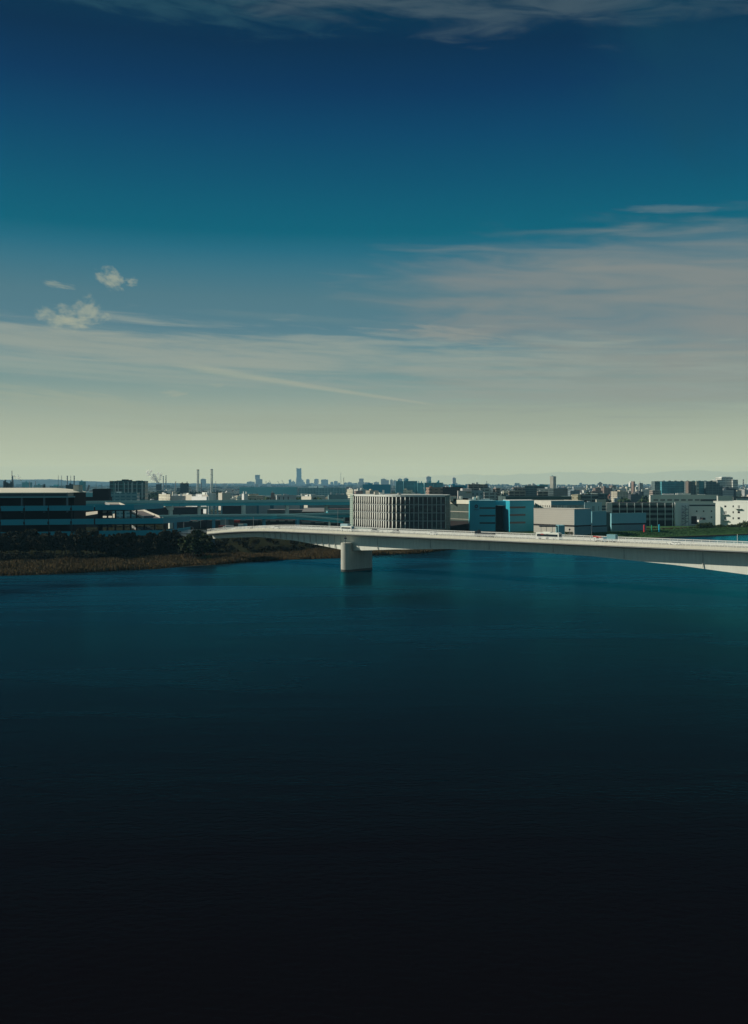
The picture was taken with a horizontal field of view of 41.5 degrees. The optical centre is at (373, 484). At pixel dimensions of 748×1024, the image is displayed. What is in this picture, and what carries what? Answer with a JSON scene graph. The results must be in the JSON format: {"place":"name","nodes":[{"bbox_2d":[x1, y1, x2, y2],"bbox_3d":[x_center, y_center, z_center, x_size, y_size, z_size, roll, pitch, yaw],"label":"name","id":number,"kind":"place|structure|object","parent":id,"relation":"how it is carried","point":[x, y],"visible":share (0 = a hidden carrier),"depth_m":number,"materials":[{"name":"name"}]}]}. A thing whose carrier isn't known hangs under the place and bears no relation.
{"place":"outdoors","nodes":[
{"label":"outdoors","id":0,"kind":"place"},
{"bbox_2d":[0,479,512,485],"bbox_3d":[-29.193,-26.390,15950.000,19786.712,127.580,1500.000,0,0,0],"label":"hills","id":1,"kind":"structure","parent":0,"point":[47,482],"depth_m":15945.40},
{"bbox_2d":[341,526,353,531],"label":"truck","id":2,"kind":"object","parent":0,"point":[349,528],"visible":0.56,"depth_m":458.49,"materials":[{"name":"white metal"}]},
{"bbox_2d":[0,535,747,1023],"bbox_3d":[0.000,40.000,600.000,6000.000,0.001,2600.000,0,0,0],"label":"river water","id":3,"kind":"structure","parent":0,"point":[472,787],"depth_m":127.75,"materials":[{"name":"liquid"}]},
{"bbox_2d":[207,525,747,574],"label":"road bridge","id":4,"kind":"structure","parent":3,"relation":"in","point":[358,546],"depth_m":402.54,"materials":[{"name":"concrete"}]},
{"bbox_2d":[474,530,495,537],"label":"tanker truck","id":5,"kind":"object","parent":4,"relation":"on","point":[477,532],"visible":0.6,"depth_m":411.11,"materials":[{"name":"metal"}]},
{"bbox_2d":[536,532,561,539],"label":"city bus","id":6,"kind":"object","parent":4,"relation":"on","point":[552,534],"visible":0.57,"depth_m":389.78,"materials":[{"name":"white metal"}]},
{"bbox_2d":[603,534,617,542],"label":"box truck","id":7,"kind":"object","parent":4,"relation":"on","point":[611,536],"visible":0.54,"depth_m":372.98,"materials":[{"name":"white metal"}]},
{"bbox_2d":[0,508,747,575],"bbox_3d":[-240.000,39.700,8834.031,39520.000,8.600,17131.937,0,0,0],"label":"ground","id":8,"kind":"structure","parent":0,"point":[264,542],"depth_m":698.55,"materials":[{"name":"plant"}]},
{"bbox_2d":[22,481,31,487],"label":"plant building","id":9,"kind":"structure","parent":8,"relation":"on","point":[25,484],"depth_m":3000.00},
{"bbox_2d":[28,529,38,544],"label":"broadleaf tree","id":10,"kind":"object","parent":8,"relation":"on","point":[33,532],"visible":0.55,"depth_m":533.80,"materials":[{"name":"green plant"}]},
{"bbox_2d":[39,552,52,559],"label":"bush","id":11,"kind":"object","parent":8,"relation":"on","point":[42,555],"visible":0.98,"depth_m":500.69,"materials":[{"name":"green plant"}]},
{"bbox_2d":[0,485,93,536],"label":"truck terminal","id":12,"kind":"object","parent":8,"relation":"on","point":[48,510],"visible":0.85,"depth_m":569.36,"materials":[{"name":"blue glass"}]},
{"bbox_2d":[49,536,60,553],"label":"broadleaf tree","id":13,"kind":"object","parent":8,"relation":"on","point":[56,538],"visible":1,"depth_m":515.45,"materials":[{"name":"green plant"}]},
{"bbox_2d":[71,528,86,534],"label":"broadleaf tree","id":14,"kind":"object","parent":8,"relation":"on","point":[80,530],"visible":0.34,"depth_m":540.10,"materials":[{"name":"green plant"}]},
{"bbox_2d":[71,532,89,552],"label":"broadleaf tree","id":15,"kind":"object","parent":8,"relation":"on","point":[81,537],"visible":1,"depth_m":511.86,"materials":[{"name":"green plant"}]},
{"bbox_2d":[85,529,98,540],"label":"broadleaf tree","id":16,"kind":"object","parent":8,"relation":"on","point":[93,532],"visible":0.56,"depth_m":539.51,"materials":[{"name":"green plant"}]},
{"bbox_2d":[86,497,111,526],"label":"dark building","id":17,"kind":"structure","parent":8,"relation":"on","point":[94,516],"depth_m":820.00,"materials":[{"name":"grey"}]},
{"bbox_2d":[93,489,110,496],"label":"dark building","id":18,"kind":"structure","parent":8,"relation":"on","point":[101,492],"depth_m":830.00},
{"bbox_2d":[108,535,126,550],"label":"broadleaf tree","id":19,"kind":"object","parent":8,"relation":"on","point":[115,539],"visible":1,"depth_m":520.23,"materials":[{"name":"green plant"}]},
{"bbox_2d":[111,492,139,517],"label":"plant annex","id":20,"kind":"object","parent":8,"relation":"on","point":[118,496],"visible":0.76,"depth_m":1050.00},
{"bbox_2d":[109,479,147,509],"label":"plant building","id":21,"kind":"structure","parent":8,"relation":"on","point":[128,486],"depth_m":1150.00,"materials":[{"name":"concrete"}]},
{"bbox_2d":[86,502,189,536],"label":"ramp structure","id":22,"kind":"object","parent":8,"relation":"on","point":[146,517],"visible":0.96,"depth_m":579.20,"materials":[{"name":"grey concrete"}]},
{"bbox_2d":[159,492,170,506],"bbox_3d":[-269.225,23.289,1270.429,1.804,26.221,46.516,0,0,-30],"label":"industrial building","id":23,"kind":"structure","parent":8,"relation":"on","point":[163,496],"depth_m":1269.21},
{"bbox_2d":[162,534,174,549],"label":"broadleaf tree","id":24,"kind":"object","parent":8,"relation":"on","point":[167,538],"visible":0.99,"depth_m":540.78,"materials":[{"name":"green plant"}]},
{"bbox_2d":[147,507,202,514],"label":"depot building","id":25,"kind":"structure","parent":8,"relation":"on","point":[180,511],"depth_m":900.00,"materials":[{"name":"grey"}]},
{"bbox_2d":[171,494,185,506],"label":"industrial building","id":26,"kind":"structure","parent":8,"relation":"on","point":[174,497],"depth_m":1260.00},
{"bbox_2d":[177,536,188,554],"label":"broadleaf tree","id":27,"kind":"object","parent":8,"relation":"on","point":[180,540],"visible":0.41,"depth_m":524.06,"materials":[{"name":"green plant"}]},
{"bbox_2d":[163,520,205,527],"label":"depot building","id":28,"kind":"structure","parent":8,"relation":"on","point":[194,523],"depth_m":800.00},
{"bbox_2d":[180,482,188,492],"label":"process tower","id":29,"kind":"structure","parent":8,"relation":"on","point":[184,487],"depth_m":2600.00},
{"bbox_2d":[178,493,192,506],"bbox_3d":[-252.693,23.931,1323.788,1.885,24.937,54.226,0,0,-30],"label":"industrial building","id":30,"kind":"structure","parent":8,"relation":"on","point":[188,496],"depth_m":1314.82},
{"bbox_2d":[179,533,197,555],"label":"broadleaf tree","id":31,"kind":"object","parent":8,"relation":"on","point":[185,543],"visible":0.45,"depth_m":520.01,"materials":[{"name":"green plant"}]},
{"bbox_2d":[185,536,200,557],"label":"broadleaf tree","id":32,"kind":"object","parent":8,"relation":"on","point":[192,546],"visible":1,"depth_m":513.65,"materials":[{"name":"green plant"}]},
{"bbox_2d":[189,530,202,544],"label":"broadleaf tree","id":33,"kind":"object","parent":8,"relation":"on","point":[195,532],"visible":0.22,"depth_m":524.60,"materials":[{"name":"green plant"}]},
{"bbox_2d":[178,529,214,545],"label":"retaining wall","id":34,"kind":"structure","parent":8,"relation":"on","point":[183,533],"depth_m":552.38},
{"bbox_2d":[191,494,207,513],"bbox_3d":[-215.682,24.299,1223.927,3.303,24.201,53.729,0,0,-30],"label":"industrial building","id":35,"kind":"structure","parent":8,"relation":"on","point":[198,497],"depth_m":1221.18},
{"bbox_2d":[196,538,208,555],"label":"broadleaf tree","id":36,"kind":"object","parent":8,"relation":"on","point":[200,542],"visible":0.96,"depth_m":516.47,"materials":[{"name":"green plant"}]},
{"bbox_2d":[203,535,216,554],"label":"broadleaf tree","id":37,"kind":"object","parent":8,"relation":"on","point":[211,546],"visible":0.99,"depth_m":518.86,"materials":[{"name":"green plant"}]},
{"bbox_2d":[207,491,215,508],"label":"industrial building","id":38,"kind":"structure","parent":8,"relation":"on","point":[212,496],"depth_m":1400.00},
{"bbox_2d":[210,469,212,492],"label":"chimney","id":39,"kind":"object","parent":8,"relation":"on","point":[211,489],"visible":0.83,"depth_m":3201.33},
{"bbox_2d":[86,499,349,528],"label":"elevated expressway","id":40,"kind":"structure","parent":8,"relation":"on","point":[169,505],"depth_m":806.88,"materials":[{"name":"paint"}]},
{"bbox_2d":[218,491,229,509],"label":"industrial building","id":41,"kind":"structure","parent":8,"relation":"on","point":[224,496],"depth_m":1354.68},
{"bbox_2d":[220,519,233,529],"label":"depot building","id":42,"kind":"structure","parent":8,"relation":"on","point":[229,522],"depth_m":770.00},
{"bbox_2d":[0,547,459,575],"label":"reeds","id":43,"kind":"object","parent":8,"relation":"on","point":[23,566],"visible":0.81,"depth_m":497.58,"materials":[{"name":"plant"}]},
{"bbox_2d":[222,506,240,513],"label":"depot building","id":44,"kind":"structure","parent":8,"relation":"on","point":[231,509],"depth_m":900.00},
{"bbox_2d":[206,519,261,527],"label":"depot building","id":45,"kind":"structure","parent":8,"relation":"on","point":[248,522],"depth_m":800.00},
{"bbox_2d":[236,494,262,499],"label":"city building","id":46,"kind":"structure","parent":8,"relation":"on","point":[252,496],"depth_m":1512.94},
{"bbox_2d":[246,506,256,513],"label":"industrial building","id":47,"kind":"structure","parent":8,"relation":"on","point":[251,509],"depth_m":1000.00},
{"bbox_2d":[159,512,349,529],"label":"elevated expressway","id":48,"kind":"structure","parent":8,"relation":"on","point":[214,517],"depth_m":774.23,"materials":[{"name":"paint"}]},
{"bbox_2d":[255,475,261,486],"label":"skyscraper","id":49,"kind":"structure","parent":8,"relation":"on","point":[258,480],"depth_m":11000.00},
{"bbox_2d":[239,487,297,495],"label":"long warehouse","id":50,"kind":"structure","parent":8,"relation":"on","point":[263,491],"depth_m":2100.00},
{"bbox_2d":[260,519,297,527],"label":"depot building","id":51,"kind":"structure","parent":8,"relation":"on","point":[281,522],"depth_m":795.00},
{"bbox_2d":[257,505,303,513],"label":"depot building","id":52,"kind":"structure","parent":8,"relation":"on","point":[262,509],"depth_m":930.00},
{"bbox_2d":[267,509,302,521],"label":"depot building","id":53,"kind":"structure","parent":8,"relation":"on","point":[281,511],"depth_m":870.00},
{"bbox_2d":[276,494,295,499],"bbox_3d":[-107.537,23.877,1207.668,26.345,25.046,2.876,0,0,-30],"label":"industrial building","id":54,"kind":"structure","parent":8,"relation":"on","point":[285,497],"depth_m":1206.48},
{"bbox_2d":[296,468,301,482],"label":"landmark tower","id":55,"kind":"structure","parent":8,"relation":"on","point":[298,474],"depth_m":14903.00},
{"bbox_2d":[301,494,312,507],"bbox_3d":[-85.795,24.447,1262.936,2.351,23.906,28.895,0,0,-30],"label":"industrial building","id":56,"kind":"structure","parent":8,"relation":"on","point":[307,497],"depth_m":1261.69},
{"bbox_2d":[277,515,343,528],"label":"slip road","id":57,"kind":"structure","parent":8,"relation":"on","point":[323,519],"depth_m":771.19,"materials":[{"name":"paint"}]},
{"bbox_2d":[296,494,324,499],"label":"city building","id":58,"kind":"structure","parent":8,"relation":"on","point":[319,496],"depth_m":1724.02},
{"bbox_2d":[302,508,323,520],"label":"depot building","id":59,"kind":"structure","parent":8,"relation":"on","point":[312,510],"depth_m":860.41,"materials":[{"name":"concrete"}]},
{"bbox_2d":[308,505,328,508],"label":"depot building","id":60,"kind":"structure","parent":8,"relation":"on","point":[315,506],"depth_m":900.00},
{"bbox_2d":[299,486,345,497],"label":"long warehouse","id":61,"kind":"structure","parent":8,"relation":"on","point":[319,490],"depth_m":2000.00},
{"bbox_2d":[299,521,349,527],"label":"depot building","id":62,"kind":"structure","parent":8,"relation":"on","point":[302,524],"depth_m":810.00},
{"bbox_2d":[328,492,346,498],"bbox_3d":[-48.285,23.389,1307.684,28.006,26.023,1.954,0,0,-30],"label":"industrial building","id":63,"kind":"structure","parent":8,"relation":"on","point":[336,496],"depth_m":1306.67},
{"bbox_2d":[326,510,349,521],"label":"slip road","id":64,"kind":"structure","parent":8,"relation":"on","point":[330,511],"depth_m":814.45,"materials":[{"name":"paint"}]},
{"bbox_2d":[328,508,349,520],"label":"depot building","id":65,"kind":"structure","parent":8,"relation":"on","point":[347,518],"depth_m":840.00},
{"bbox_2d":[329,505,349,507],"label":"depot building","id":66,"kind":"structure","parent":8,"relation":"on","point":[339,506],"depth_m":900.00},
{"bbox_2d":[0,482,747,495],"bbox_3d":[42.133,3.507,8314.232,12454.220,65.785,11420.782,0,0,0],"label":"distant city","id":67,"kind":"object","parent":8,"relation":"on","point":[235,488],"visible":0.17,"depth_m":6987.64},
{"bbox_2d":[363,483,390,493],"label":"warehouse","id":68,"kind":"structure","parent":8,"relation":"on","point":[380,488],"depth_m":2600.00,"materials":[{"name":"blue"}]},
{"bbox_2d":[396,480,402,493],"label":"apartment slab","id":69,"kind":"structure","parent":8,"relation":"on","point":[399,486],"depth_m":2400.00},
{"bbox_2d":[350,490,450,531],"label":"office building","id":70,"kind":"structure","parent":8,"relation":"on","point":[408,512],"depth_m":701.93,"materials":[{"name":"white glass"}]},
{"bbox_2d":[403,479,416,492],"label":"apartment slab","id":71,"kind":"structure","parent":8,"relation":"on","point":[410,485],"depth_m":2420.00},
{"bbox_2d":[417,481,423,493],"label":"apartment slab","id":72,"kind":"structure","parent":8,"relation":"on","point":[420,487],"depth_m":2400.00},
{"bbox_2d":[424,481,433,493],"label":"apartment slab","id":73,"kind":"structure","parent":8,"relation":"on","point":[429,484],"depth_m":2380.00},
{"bbox_2d":[426,486,442,493],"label":"brick building","id":74,"kind":"structure","parent":8,"relation":"on","point":[433,490],"depth_m":1152.83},
{"bbox_2d":[148,488,742,501],"bbox_3d":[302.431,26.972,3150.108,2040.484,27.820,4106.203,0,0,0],"label":"distant trees","id":75,"kind":"object","parent":8,"relation":"on","point":[153,495],"visible":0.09,"depth_m":2060.68,"materials":[{"name":"plant"}]},
{"bbox_2d":[443,485,462,495],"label":"dark offices","id":76,"kind":"structure","parent":8,"relation":"on","point":[451,490],"depth_m":1180.00,"materials":[{"name":"concrete"}]},
{"bbox_2d":[457,488,471,499],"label":"white factory","id":77,"kind":"structure","parent":8,"relation":"on","point":[465,492],"depth_m":960.72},
{"bbox_2d":[451,496,489,530],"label":"laboratory building","id":78,"kind":"structure","parent":8,"relation":"on","point":[460,514],"depth_m":763.06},
{"bbox_2d":[467,482,487,489],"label":"apartment block","id":79,"kind":"structure","parent":8,"relation":"on","point":[474,486],"depth_m":1251.22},
{"bbox_2d":[472,490,482,499],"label":"white factory","id":80,"kind":"structure","parent":8,"relation":"on","point":[475,493],"depth_m":965.00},
{"bbox_2d":[484,492,496,505],"bbox_3d":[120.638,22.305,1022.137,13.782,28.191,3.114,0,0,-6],"label":"apartment block","id":81,"kind":"structure","parent":8,"relation":"on","point":[491,495],"depth_m":1020.68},
{"bbox_2d":[469,500,533,531],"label":"office building","id":82,"kind":"structure","parent":8,"relation":"on","point":[508,515],"depth_m":747.00,"materials":[{"name":"teal paint"}]},
{"bbox_2d":[509,490,525,495],"bbox_3d":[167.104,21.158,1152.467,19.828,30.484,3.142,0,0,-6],"label":"apartment block","id":83,"kind":"structure","parent":8,"relation":"on","point":[516,493],"depth_m":1151.04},
{"bbox_2d":[512,485,524,490],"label":"apartment block","id":84,"kind":"structure","parent":8,"relation":"on","point":[516,488],"depth_m":1351.28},
{"bbox_2d":[524,484,543,495],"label":"apartment block","id":85,"kind":"structure","parent":8,"relation":"on","point":[530,489],"depth_m":1451.64,"materials":[{"name":"concrete"}]},
{"bbox_2d":[498,496,571,505],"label":"parking deck","id":86,"kind":"structure","parent":8,"relation":"on","point":[501,498],"depth_m":1000.00,"materials":[{"name":"concrete"}]},
{"bbox_2d":[537,490,547,495],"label":"apartment block","id":87,"kind":"structure","parent":8,"relation":"on","point":[541,493],"depth_m":1150.70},
{"bbox_2d":[539,525,564,536],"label":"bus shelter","id":88,"kind":"object","parent":8,"relation":"on","point":[560,528],"visible":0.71,"depth_m":688.00,"materials":[{"name":"grey metal"}]},
{"bbox_2d":[537,487,567,495],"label":"apartment block","id":89,"kind":"structure","parent":8,"relation":"on","point":[557,491],"depth_m":1312.27,"materials":[{"name":"concrete"}]},
{"bbox_2d":[550,475,555,487],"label":"lone tower","id":90,"kind":"structure","parent":8,"relation":"on","point":[552,481],"depth_m":3305.39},
{"bbox_2d":[534,500,583,507],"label":"hall building","id":91,"kind":"structure","parent":8,"relation":"on","point":[558,503],"depth_m":749.97,"materials":[{"name":"white"}]},
{"bbox_2d":[533,508,590,535],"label":"hall building","id":92,"kind":"structure","parent":8,"relation":"on","point":[576,521],"depth_m":710.26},
{"bbox_2d":[568,489,579,495],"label":"city building","id":93,"kind":"structure","parent":8,"relation":"on","point":[572,492],"depth_m":1899.94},
{"bbox_2d":[572,494,580,499],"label":"beige block","id":94,"kind":"structure","parent":8,"relation":"on","point":[576,496],"depth_m":902.41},
{"bbox_2d":[580,493,597,501],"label":"frame building","id":95,"kind":"structure","parent":8,"relation":"on","point":[589,497],"depth_m":905.00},
{"bbox_2d":[584,501,601,510],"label":"laboratory building","id":96,"kind":"structure","parent":8,"relation":"on","point":[595,506],"depth_m":802.97,"materials":[{"name":"grey concrete"}]},
{"bbox_2d":[591,511,606,531],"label":"hall wing","id":97,"kind":"structure","parent":8,"relation":"on","point":[598,521],"depth_m":728.97,"materials":[{"name":"metal"}]},
{"bbox_2d":[591,493,607,501],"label":"dark block","id":98,"kind":"structure","parent":8,"relation":"on","point":[601,496],"depth_m":930.00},
{"bbox_2d":[596,499,605,510],"bbox_3d":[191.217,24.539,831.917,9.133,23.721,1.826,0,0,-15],"label":"laboratory building","id":99,"kind":"structure","parent":8,"relation":"on","point":[603,501],"depth_m":831.68,"materials":[{"name":"grey concrete"}]},
{"bbox_2d":[601,486,611,495],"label":"city building","id":100,"kind":"structure","parent":8,"relation":"on","point":[604,489],"depth_m":2098.11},
{"bbox_2d":[606,512,610,530],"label":"link block","id":101,"kind":"structure","parent":8,"relation":"on","point":[608,520],"depth_m":748.00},
{"bbox_2d":[606,502,611,512],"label":"louvre screen","id":102,"kind":"object","parent":8,"relation":"on","point":[608,506],"visible":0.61,"depth_m":835.49,"materials":[{"name":"white paint"}]},
{"bbox_2d":[611,490,627,501],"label":"city building","id":103,"kind":"structure","parent":8,"relation":"on","point":[619,493],"depth_m":1778.60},
{"bbox_2d":[610,513,645,530],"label":"hall wing","id":104,"kind":"structure","parent":8,"relation":"on","point":[627,521],"depth_m":750.46,"materials":[{"name":"metal"}]},
{"bbox_2d":[628,493,640,501],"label":"city building","id":105,"kind":"structure","parent":8,"relation":"on","point":[635,497],"depth_m":1914.94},
{"bbox_2d":[524,527,747,538],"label":"grass","id":106,"kind":"structure","parent":8,"relation":"on","point":[675,531],"depth_m":755.03,"materials":[{"name":"plant"}]},
{"bbox_2d":[612,502,674,525],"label":"parking garage","id":107,"kind":"structure","parent":8,"relation":"on","point":[660,513],"depth_m":842.00,"materials":[{"name":"grey concrete"}]},
{"bbox_2d":[674,502,688,525],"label":"stair block","id":108,"kind":"structure","parent":8,"relation":"on","point":[681,513],"depth_m":840.67,"materials":[{"name":"blue paint"}]},
{"bbox_2d":[649,493,717,520],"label":"factory building","id":109,"kind":"structure","parent":8,"relation":"on","point":[681,497],"depth_m":963.08,"materials":[{"name":"grey concrete"}]},
{"bbox_2d":[649,481,722,495],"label":"apartment complex","id":110,"kind":"structure","parent":8,"relation":"on","point":[691,487],"depth_m":1747.43,"materials":[{"name":"concrete"}]},
{"bbox_2d":[624,534,747,539],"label":"bank revetment","id":111,"kind":"object","parent":8,"relation":"on","point":[697,536],"visible":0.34,"depth_m":752.52,"materials":[{"name":"concrete"}]},
{"bbox_2d":[689,503,715,525],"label":"factory building","id":112,"kind":"structure","parent":8,"relation":"on","point":[702,512],"depth_m":850.63,"materials":[{"name":"grey concrete"}]},
{"bbox_2d":[711,477,737,489],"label":"stepped office","id":113,"kind":"structure","parent":8,"relation":"on","point":[729,482],"depth_m":2310.00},
{"bbox_2d":[717,496,732,500],"bbox_3d":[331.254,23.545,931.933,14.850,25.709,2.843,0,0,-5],"label":"factory building","id":114,"kind":"structure","parent":8,"relation":"on","point":[724,498],"depth_m":930.64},
{"bbox_2d":[723,489,733,496],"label":"city building","id":115,"kind":"structure","parent":8,"relation":"on","point":[728,492],"depth_m":1848.56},
{"bbox_2d":[713,500,747,525],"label":"white building","id":116,"kind":"structure","parent":8,"relation":"on","point":[731,512],"depth_m":845.31,"materials":[{"name":"concrete"}]},
{"bbox_2d":[733,497,747,500],"bbox_3d":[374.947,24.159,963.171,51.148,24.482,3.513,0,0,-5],"label":"warehouse","id":117,"kind":"structure","parent":8,"relation":"on","point":[740,498],"depth_m":960.23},
{"bbox_2d":[0,0,747,484],"label":"sky","id":118,"kind":"structure","parent":0,"point":[490,242],"materials":[{"name":"blue"}]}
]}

